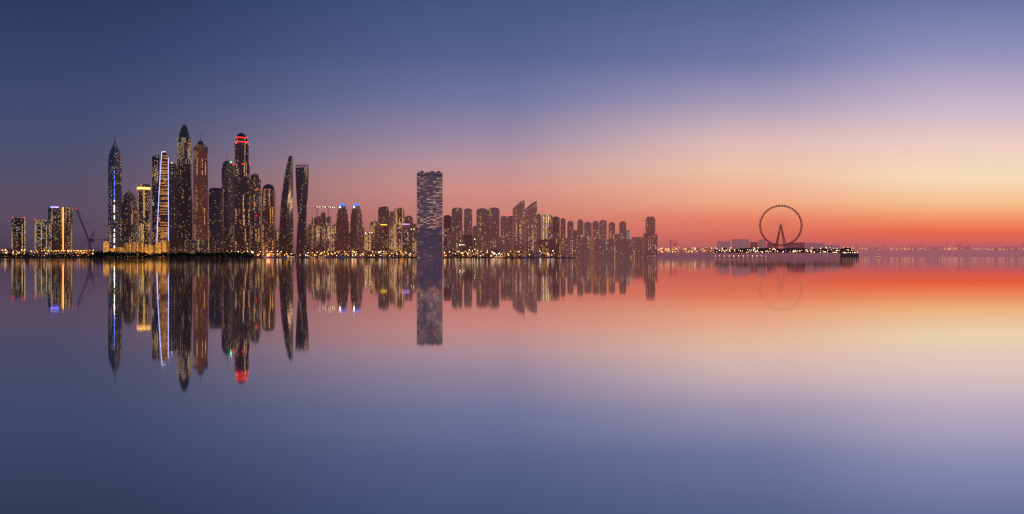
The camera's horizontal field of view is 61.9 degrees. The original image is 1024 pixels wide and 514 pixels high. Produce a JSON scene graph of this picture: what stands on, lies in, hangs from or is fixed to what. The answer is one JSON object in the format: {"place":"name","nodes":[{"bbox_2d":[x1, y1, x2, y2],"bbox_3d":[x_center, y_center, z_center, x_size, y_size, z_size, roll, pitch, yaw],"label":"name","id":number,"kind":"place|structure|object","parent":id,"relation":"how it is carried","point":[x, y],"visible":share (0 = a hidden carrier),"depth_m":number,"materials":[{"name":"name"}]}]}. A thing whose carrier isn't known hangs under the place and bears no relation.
{"place":"outdoors","nodes":[
{"label":"outdoors","id":0,"kind":"place"},
{"bbox_2d":[76,208,93,253],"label":"luffing crane","id":1,"kind":"object","parent":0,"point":[89,246],"visible":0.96,"depth_m":2399.55,"materials":[{"name":"black metal"}]},
{"bbox_2d":[0,257,255,257],"bbox_3d":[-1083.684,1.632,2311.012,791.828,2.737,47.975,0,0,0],"label":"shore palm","id":2,"kind":"object","parent":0,"point":[128,257],"depth_m":2293.12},
{"bbox_2d":[0,253,106,256],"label":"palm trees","id":3,"kind":"object","parent":2,"relation":"on","point":[25,254],"visible":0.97,"depth_m":2308.72,"materials":[{"name":"brown plant"}]},
{"bbox_2d":[93,251,125,257],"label":"mound trees","id":4,"kind":"object","parent":2,"relation":"on","point":[100,253],"visible":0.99,"depth_m":2295.70,"materials":[{"name":"brown plant"}]},
{"bbox_2d":[4,254,253,257],"bbox_3d":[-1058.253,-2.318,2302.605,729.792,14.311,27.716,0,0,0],"label":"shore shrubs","id":5,"kind":"object","parent":2,"relation":"on","point":[246,255],"depth_m":2298.70,"materials":[{"name":"black plant"}]},
{"bbox_2d":[110,251,253,256],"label":"palm trees","id":6,"kind":"object","parent":2,"relation":"on","point":[218,254],"visible":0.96,"depth_m":2303.89,"materials":[{"name":"brown plant"}]},
{"bbox_2d":[256,257,573,257],"bbox_3d":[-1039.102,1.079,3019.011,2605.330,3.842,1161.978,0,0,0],"label":"marina quay","id":7,"kind":"structure","parent":0,"point":[446,257],"depth_m":2440.91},
{"bbox_2d":[11,217,24,252],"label":"building","id":8,"kind":"structure","parent":7,"relation":"on","point":[17,233],"depth_m":2889.86,"materials":[{"name":"black"}]},
{"bbox_2d":[34,219,47,253],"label":"building","id":9,"kind":"structure","parent":7,"relation":"on","point":[40,234],"depth_m":2890.33,"materials":[{"name":"black"}]},
{"bbox_2d":[48,207,60,256],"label":"office tower","id":10,"kind":"structure","parent":7,"relation":"on","point":[54,228],"depth_m":2839.37,"materials":[{"name":"black glass"}]},
{"bbox_2d":[61,207,72,251],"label":"skyscraper","id":11,"kind":"structure","parent":7,"relation":"on","point":[66,228],"depth_m":2808.26,"materials":[{"name":"black glass"}]},
{"bbox_2d":[108,142,121,247],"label":"skyscraper","id":12,"kind":"structure","parent":7,"relation":"on","point":[114,201],"depth_m":2590.60,"materials":[{"name":"grey glass"}]},
{"bbox_2d":[122,191,136,246],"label":"skyscraper","id":13,"kind":"structure","parent":7,"relation":"on","point":[129,220],"depth_m":2747.44,"materials":[{"name":"black"}]},
{"bbox_2d":[103,241,168,256],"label":"low-rise buildings","id":14,"kind":"structure","parent":7,"relation":"on","point":[158,247],"depth_m":2421.18,"materials":[{"name":"brown"}]},
{"bbox_2d":[137,184,150,246],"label":"skyscraper","id":15,"kind":"structure","parent":7,"relation":"on","point":[143,212],"depth_m":2634.51,"materials":[{"name":"black glass"}]},
{"bbox_2d":[152,151,168,244],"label":"skyscraper","id":16,"kind":"structure","parent":7,"relation":"on","point":[160,204],"depth_m":2481.15,"materials":[{"name":"glass"}]},
{"bbox_2d":[168,163,176,246],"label":"dark tower","id":17,"kind":"structure","parent":7,"relation":"on","point":[172,169],"depth_m":2838.01,"materials":[{"name":"black glass"}]},
{"bbox_2d":[176,124,192,246],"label":"skyscraper","id":18,"kind":"structure","parent":7,"relation":"on","point":[184,216],"depth_m":2684.81,"materials":[{"name":"black glass"}]},
{"bbox_2d":[169,240,209,256],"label":"grey block","id":19,"kind":"structure","parent":7,"relation":"on","point":[192,246],"depth_m":2417.04,"materials":[{"name":"black"}]},
{"bbox_2d":[193,133,207,239],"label":"skyscraper","id":20,"kind":"structure","parent":7,"relation":"on","point":[200,194],"depth_m":2586.14,"materials":[{"name":"black"}]},
{"bbox_2d":[209,188,223,256],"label":"skyscraper","id":21,"kind":"structure","parent":7,"relation":"on","point":[216,217],"depth_m":2432.99,"materials":[{"name":"black glass"}]},
{"bbox_2d":[222,157,232,252],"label":"skyscraper","id":22,"kind":"structure","parent":7,"relation":"on","point":[227,176],"depth_m":2837.18,"materials":[{"name":"black glass"}]},
{"bbox_2d":[233,126,249,251],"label":"skyscraper","id":23,"kind":"structure","parent":7,"relation":"on","point":[241,203],"depth_m":2633.76,"materials":[{"name":"black glass"}]},
{"bbox_2d":[250,174,260,253],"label":"skyscraper","id":24,"kind":"structure","parent":7,"relation":"on","point":[255,212],"depth_m":2748.49,"materials":[{"name":"black glass"}]},
{"bbox_2d":[261,184,275,256],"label":"skyscraper","id":25,"kind":"structure","parent":7,"relation":"on","point":[268,218],"depth_m":2483.06,"materials":[{"name":"black glass"}]},
{"bbox_2d":[275,229,278,251],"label":"tower","id":26,"kind":"structure","parent":7,"relation":"on","point":[276,240],"depth_m":2993.44,"materials":[{"name":"black"}]},
{"bbox_2d":[0,249,564,256],"bbox_3d":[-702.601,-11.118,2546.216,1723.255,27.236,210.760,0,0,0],"label":"shoreline lights","id":27,"kind":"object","parent":7,"relation":"on","point":[452,253],"visible":0.52,"depth_m":2536.48,"materials":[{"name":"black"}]},
{"bbox_2d":[279,156,292,256],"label":"skyscraper","id":28,"kind":"structure","parent":7,"relation":"on","point":[286,230],"depth_m":2589.44,"materials":[{"name":"black glass"}]},
{"bbox_2d":[295,165,308,256],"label":"skyscraper","id":29,"kind":"structure","parent":7,"relation":"on","point":[302,176],"depth_m":2545.22,"materials":[{"name":"black glass"}]},
{"bbox_2d":[308,224,311,249],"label":"tower","id":30,"kind":"structure","parent":7,"relation":"on","point":[309,236],"depth_m":2995.68,"materials":[{"name":"black"}]},
{"bbox_2d":[312,207,323,249],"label":"tower","id":31,"kind":"structure","parent":7,"relation":"on","point":[316,221],"depth_m":2938.62,"materials":[{"name":"black"}]},
{"bbox_2d":[316,225,326,255],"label":"tower","id":32,"kind":"structure","parent":7,"relation":"on","point":[321,238],"depth_m":2640.42,"materials":[{"name":"black"}]},
{"bbox_2d":[321,212,325,224],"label":"tower","id":33,"kind":"structure","parent":7,"relation":"on","point":[323,215],"depth_m":3043.78,"materials":[{"name":"black"}]},
{"bbox_2d":[235,254,416,256],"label":"marina trees","id":34,"kind":"object","parent":7,"relation":"on","point":[376,255],"visible":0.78,"depth_m":2445.09,"materials":[{"name":"brown plant"}]},
{"bbox_2d":[325,206,333,255],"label":"tower","id":35,"kind":"structure","parent":7,"relation":"on","point":[328,221],"depth_m":2893.99,"materials":[{"name":"black"}]},
{"bbox_2d":[332,222,335,250],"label":"tower","id":36,"kind":"structure","parent":7,"relation":"on","point":[333,235],"depth_m":3091.30,"materials":[{"name":"black"}]},
{"bbox_2d":[335,203,348,256],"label":"skyscraper","id":37,"kind":"structure","parent":7,"relation":"on","point":[342,234],"depth_m":2689.73,"materials":[{"name":"black"}]},
{"bbox_2d":[349,203,362,249],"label":"skyscraper","id":38,"kind":"structure","parent":7,"relation":"on","point":[356,234],"depth_m":2689.97,"materials":[{"name":"black"}]},
{"bbox_2d":[363,229,369,250],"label":"tower","id":39,"kind":"structure","parent":7,"relation":"on","point":[366,240],"depth_m":2692.92,"materials":[{"name":"black"}]},
{"bbox_2d":[370,220,377,250],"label":"tower","id":40,"kind":"structure","parent":7,"relation":"on","point":[374,237],"depth_m":2841.83,"materials":[{"name":"black"}]},
{"bbox_2d":[378,206,388,250],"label":"tower","id":41,"kind":"structure","parent":7,"relation":"on","point":[383,227],"depth_m":2788.72,"materials":[{"name":"black"}]},
{"bbox_2d":[389,211,393,248],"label":"tower","id":42,"kind":"structure","parent":7,"relation":"on","point":[391,229],"depth_m":2941.73,"materials":[{"name":"black"}]},
{"bbox_2d":[394,206,403,250],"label":"tower","id":43,"kind":"structure","parent":7,"relation":"on","point":[398,217],"depth_m":2739.53,"materials":[{"name":"black"}]},
{"bbox_2d":[401,223,410,251],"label":"tower","id":44,"kind":"structure","parent":7,"relation":"on","point":[406,237],"depth_m":2589.45,"materials":[{"name":"black"}]},
{"bbox_2d":[404,213,412,225],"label":"tower","id":45,"kind":"structure","parent":7,"relation":"on","point":[408,219],"depth_m":3088.61,"materials":[{"name":"black"}]},
{"bbox_2d":[411,224,416,251],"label":"tower","id":46,"kind":"structure","parent":7,"relation":"on","point":[414,240],"depth_m":2894.26,"materials":[{"name":"black"}]},
{"bbox_2d":[443,214,451,249],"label":"skyscraper","id":47,"kind":"structure","parent":7,"relation":"on","point":[447,222],"depth_m":2989.67,"materials":[{"name":"brown"}]},
{"bbox_2d":[447,231,462,256],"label":"jbr tower","id":48,"kind":"structure","parent":7,"relation":"on","point":[454,240],"depth_m":2729.42,"materials":[{"name":"brown"}]},
{"bbox_2d":[452,207,461,230],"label":"skyscraper","id":49,"kind":"structure","parent":7,"relation":"on","point":[456,218],"depth_m":3087.15,"materials":[{"name":"brown"}]},
{"bbox_2d":[444,239,476,249],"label":"jbr tower","id":50,"kind":"structure","parent":7,"relation":"on","point":[445,244],"depth_m":2856.31,"materials":[{"name":"brown"}]},
{"bbox_2d":[464,208,471,234],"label":"skyscraper","id":51,"kind":"structure","parent":7,"relation":"on","point":[467,221],"depth_m":3088.97,"materials":[{"name":"brown"}]},
{"bbox_2d":[463,235,473,256],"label":"jbr tower","id":52,"kind":"structure","parent":7,"relation":"on","point":[468,242],"depth_m":2688.74,"materials":[{"name":"brown"}]},
{"bbox_2d":[473,226,477,238],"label":"jbr tower","id":53,"kind":"structure","parent":7,"relation":"on","point":[475,231],"depth_m":2993.97,"materials":[{"name":"brown"}]},
{"bbox_2d":[476,207,487,236],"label":"skyscraper","id":54,"kind":"structure","parent":7,"relation":"on","point":[482,219],"depth_m":3135.07,"materials":[{"name":"brown"}]},
{"bbox_2d":[488,207,499,236],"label":"skyscraper","id":55,"kind":"structure","parent":7,"relation":"on","point":[493,221],"depth_m":3134.56,"materials":[{"name":"brown"}]},
{"bbox_2d":[477,237,512,256],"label":"jbr tower","id":56,"kind":"structure","parent":7,"relation":"on","point":[503,244],"depth_m":2901.68,"materials":[{"name":"brown"}]},
{"bbox_2d":[445,254,558,256],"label":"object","id":57,"kind":"object","parent":7,"relation":"on","point":[491,254],"visible":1,"depth_m":2444.46,"materials":[{"name":"brown plant"}]},
{"bbox_2d":[501,216,506,236],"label":"skyscraper","id":58,"kind":"structure","parent":7,"relation":"on","point":[503,226],"depth_m":3091.19,"materials":[{"name":"brown"}]},
{"bbox_2d":[507,216,512,236],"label":"skyscraper","id":59,"kind":"structure","parent":7,"relation":"on","point":[509,226],"depth_m":3090.29,"materials":[{"name":"brown"}]},
{"bbox_2d":[513,200,524,256],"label":"skyscraper","id":60,"kind":"structure","parent":7,"relation":"on","point":[519,226],"depth_m":2786.05,"materials":[{"name":"black metal"}]},
{"bbox_2d":[373,229,676,252],"bbox_3d":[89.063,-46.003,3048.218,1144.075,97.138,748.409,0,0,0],"label":"site cranes","id":61,"kind":"object","parent":7,"relation":"on","point":[474,239],"visible":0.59,"depth_m":2796.43,"materials":[{"name":"black metal"}]},
{"bbox_2d":[525,201,536,250],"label":"skyscraper","id":62,"kind":"structure","parent":7,"relation":"on","point":[531,227],"depth_m":2785.89,"materials":[{"name":"black metal"}]},
{"bbox_2d":[537,213,540,239],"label":"skyscraper","id":63,"kind":"structure","parent":7,"relation":"on","point":[538,226],"depth_m":3093.28,"materials":[{"name":"brown"}]},
{"bbox_2d":[542,214,552,238],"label":"jbr tower","id":64,"kind":"structure","parent":7,"relation":"on","point":[547,226],"depth_m":2836.55,"materials":[{"name":"brown"}]},
{"bbox_2d":[537,239,559,256],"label":"jbr tower","id":65,"kind":"structure","parent":7,"relation":"on","point":[550,245],"depth_m":2771.18,"materials":[{"name":"brown"}]},
{"bbox_2d":[553,216,559,238],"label":"skyscraper","id":66,"kind":"structure","parent":7,"relation":"on","point":[556,227],"depth_m":2939.57,"materials":[{"name":"brown"}]},
{"bbox_2d":[560,218,565,237],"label":"skyscraper","id":67,"kind":"structure","parent":7,"relation":"on","point":[562,227],"depth_m":3093.97,"materials":[{"name":"brown"}]},
{"bbox_2d":[567,221,572,237],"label":"skyscraper","id":68,"kind":"structure","parent":7,"relation":"on","point":[569,229],"depth_m":3091.96,"materials":[{"name":"brown"}]},
{"bbox_2d":[573,230,577,237],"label":"jbr tower","id":69,"kind":"structure","parent":7,"relation":"on","point":[575,233],"depth_m":2992.99,"materials":[{"name":"brown"}]},
{"bbox_2d":[560,238,591,257],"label":"jbr tower","id":70,"kind":"structure","parent":7,"relation":"on","point":[576,247],"depth_m":2961.61,"materials":[{"name":"brown"}]},
{"bbox_2d":[417,171,442,257],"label":"glass slab tower","id":71,"kind":"structure","parent":0,"point":[430,214],"depth_m":2364.68,"materials":[{"name":"black glass"}]},
{"bbox_2d":[0,257,1023,513],"bbox_3d":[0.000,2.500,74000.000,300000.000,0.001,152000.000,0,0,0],"label":"sea water","id":72,"kind":"structure","parent":0,"point":[882,385],"depth_m":16.62,"materials":[{"name":"blue liquid"}]},
{"bbox_2d":[577,219,582,237],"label":"skyscraper","id":73,"kind":"structure","parent":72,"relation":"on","point":[580,227],"depth_m":3141.90,"materials":[{"name":"brown"}]},
{"bbox_2d":[584,221,591,237],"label":"skyscraper","id":74,"kind":"structure","parent":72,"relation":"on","point":[587,229],"depth_m":3089.05,"materials":[{"name":"brown"}]},
{"bbox_2d":[592,221,598,257],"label":"skyscraper","id":75,"kind":"structure","parent":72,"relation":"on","point":[595,229],"depth_m":3140.97,"materials":[{"name":"brown"}]},
{"bbox_2d":[599,220,606,238],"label":"skyscraper","id":76,"kind":"structure","parent":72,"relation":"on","point":[602,229],"depth_m":3139.48,"materials":[{"name":"brown"}]},
{"bbox_2d":[609,222,614,238],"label":"skyscraper","id":77,"kind":"structure","parent":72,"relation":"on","point":[611,230],"depth_m":3140.72,"materials":[{"name":"brown"}]},
{"bbox_2d":[593,239,631,257],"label":"jbr tower","id":78,"kind":"structure","parent":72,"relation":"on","point":[612,248],"depth_m":2948.39,"materials":[{"name":"brown"}]},
{"bbox_2d":[619,220,625,238],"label":"skyscraper","id":79,"kind":"structure","parent":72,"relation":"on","point":[622,228],"depth_m":3140.49,"materials":[{"name":"brown"}]},
{"bbox_2d":[632,237,642,257],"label":"jbr tower","id":80,"kind":"structure","parent":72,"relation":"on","point":[637,247],"depth_m":3084.98,"materials":[{"name":"brown"}]},
{"bbox_2d":[643,233,656,257],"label":"building","id":81,"kind":"structure","parent":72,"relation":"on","point":[649,245],"depth_m":2976.32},
{"bbox_2d":[646,216,654,232],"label":"building","id":82,"kind":"structure","parent":81,"relation":"on","point":[650,224],"depth_m":2988.11,"materials":[{"name":"black"}]},
{"bbox_2d":[715,256,770,257],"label":"jetty pier","id":83,"kind":"structure","parent":72,"relation":"on","point":[743,256],"depth_m":4297.00,"materials":[{"name":"purple metal"}]},
{"bbox_2d":[714,253,839,257],"bbox_3d":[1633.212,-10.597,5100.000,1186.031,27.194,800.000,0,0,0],"label":"island","id":84,"kind":"structure","parent":72,"relation":"in","point":[804,255],"depth_m":4718.08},
{"bbox_2d":[715,248,854,252],"bbox_3d":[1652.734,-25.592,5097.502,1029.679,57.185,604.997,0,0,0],"label":"island","id":85,"kind":"structure","parent":84,"relation":"on","point":[785,250],"depth_m":4808.18,"materials":[{"name":"black"}]},
{"bbox_2d":[717,241,729,249],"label":"building","id":86,"kind":"structure","parent":85,"relation":"on","point":[722,244],"depth_m":4982.56,"materials":[{"name":"purple"}]},
{"bbox_2d":[732,239,742,248],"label":"building","id":87,"kind":"structure","parent":85,"relation":"on","point":[737,243],"depth_m":5024.55,"materials":[{"name":"purple"}]},
{"bbox_2d":[743,239,749,247],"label":"building","id":88,"kind":"structure","parent":85,"relation":"on","point":[746,243],"depth_m":5070.26,"materials":[{"name":"purple"}]},
{"bbox_2d":[750,242,757,248],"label":"building","id":89,"kind":"structure","parent":85,"relation":"on","point":[753,245],"depth_m":4988.57,"materials":[{"name":"red"}]},
{"bbox_2d":[758,240,765,247],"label":"building","id":90,"kind":"structure","parent":85,"relation":"on","point":[761,243],"depth_m":5029.88,"materials":[{"name":"purple"}]},
{"bbox_2d":[767,243,775,249],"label":"building","id":91,"kind":"structure","parent":85,"relation":"on","point":[770,246],"depth_m":5068.66,"materials":[{"name":"red"}]},
{"bbox_2d":[759,205,802,247],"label":"ferris wheel","id":92,"kind":"object","parent":85,"relation":"on","point":[781,228],"visible":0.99,"depth_m":4992.31,"materials":[{"name":"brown metal"}]},
{"bbox_2d":[787,242,804,247],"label":"building","id":93,"kind":"structure","parent":85,"relation":"on","point":[797,245],"depth_m":4976.63,"materials":[{"name":"red"}]},
{"bbox_2d":[805,243,814,249],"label":"building","id":94,"kind":"structure","parent":85,"relation":"on","point":[810,246],"depth_m":5026.68,"materials":[{"name":"purple"}]},
{"bbox_2d":[815,243,824,248],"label":"building","id":95,"kind":"structure","parent":85,"relation":"on","point":[819,245],"depth_m":5067.89,"materials":[{"name":"purple"}]},
{"bbox_2d":[827,245,838,249],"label":"building","id":96,"kind":"structure","parent":85,"relation":"on","point":[833,247],"depth_m":4983.22,"materials":[{"name":"purple"}]},
{"bbox_2d":[840,253,858,257],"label":"bluewaters tip","id":97,"kind":"object","parent":72,"relation":"in","point":[849,255],"visible":0.98,"depth_m":4679.46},
{"bbox_2d":[0,0,1023,256],"label":"sky","id":98,"kind":"structure","parent":0,"point":[899,124],"materials":[{"name":"blue"}]},
{"bbox_2d":[657,252,714,257],"bbox_3d":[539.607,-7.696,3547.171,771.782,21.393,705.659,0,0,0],"label":"beach","id":99,"kind":"structure","parent":0,"point":[686,255],"depth_m":3229.03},
{"bbox_2d":[660,248,713,252],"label":"beach lowrise","id":100,"kind":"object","parent":99,"relation":"on","point":[707,250],"depth_m":3514.57,"materials":[{"name":"black"}]},
{"bbox_2d":[657,250,1023,256],"bbox_3d":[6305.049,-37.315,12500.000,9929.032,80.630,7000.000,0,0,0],"label":"shore land","id":101,"kind":"structure","parent":0,"point":[942,253],"depth_m":9104.84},
{"bbox_2d":[855,241,1022,249],"bbox_3d":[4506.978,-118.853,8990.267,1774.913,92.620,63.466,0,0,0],"label":"gantry cranes","id":102,"kind":"object","parent":101,"relation":"on","point":[960,246],"visible":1,"depth_m":8979.70,"materials":[{"name":"pink"}]},
{"bbox_2d":[868,246,1018,249],"bbox_3d":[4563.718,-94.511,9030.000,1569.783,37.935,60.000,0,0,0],"label":"port sheds","id":103,"kind":"object","parent":101,"relation":"on","point":[963,248],"visible":1,"depth_m":9000.00,"materials":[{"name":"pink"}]}
]}

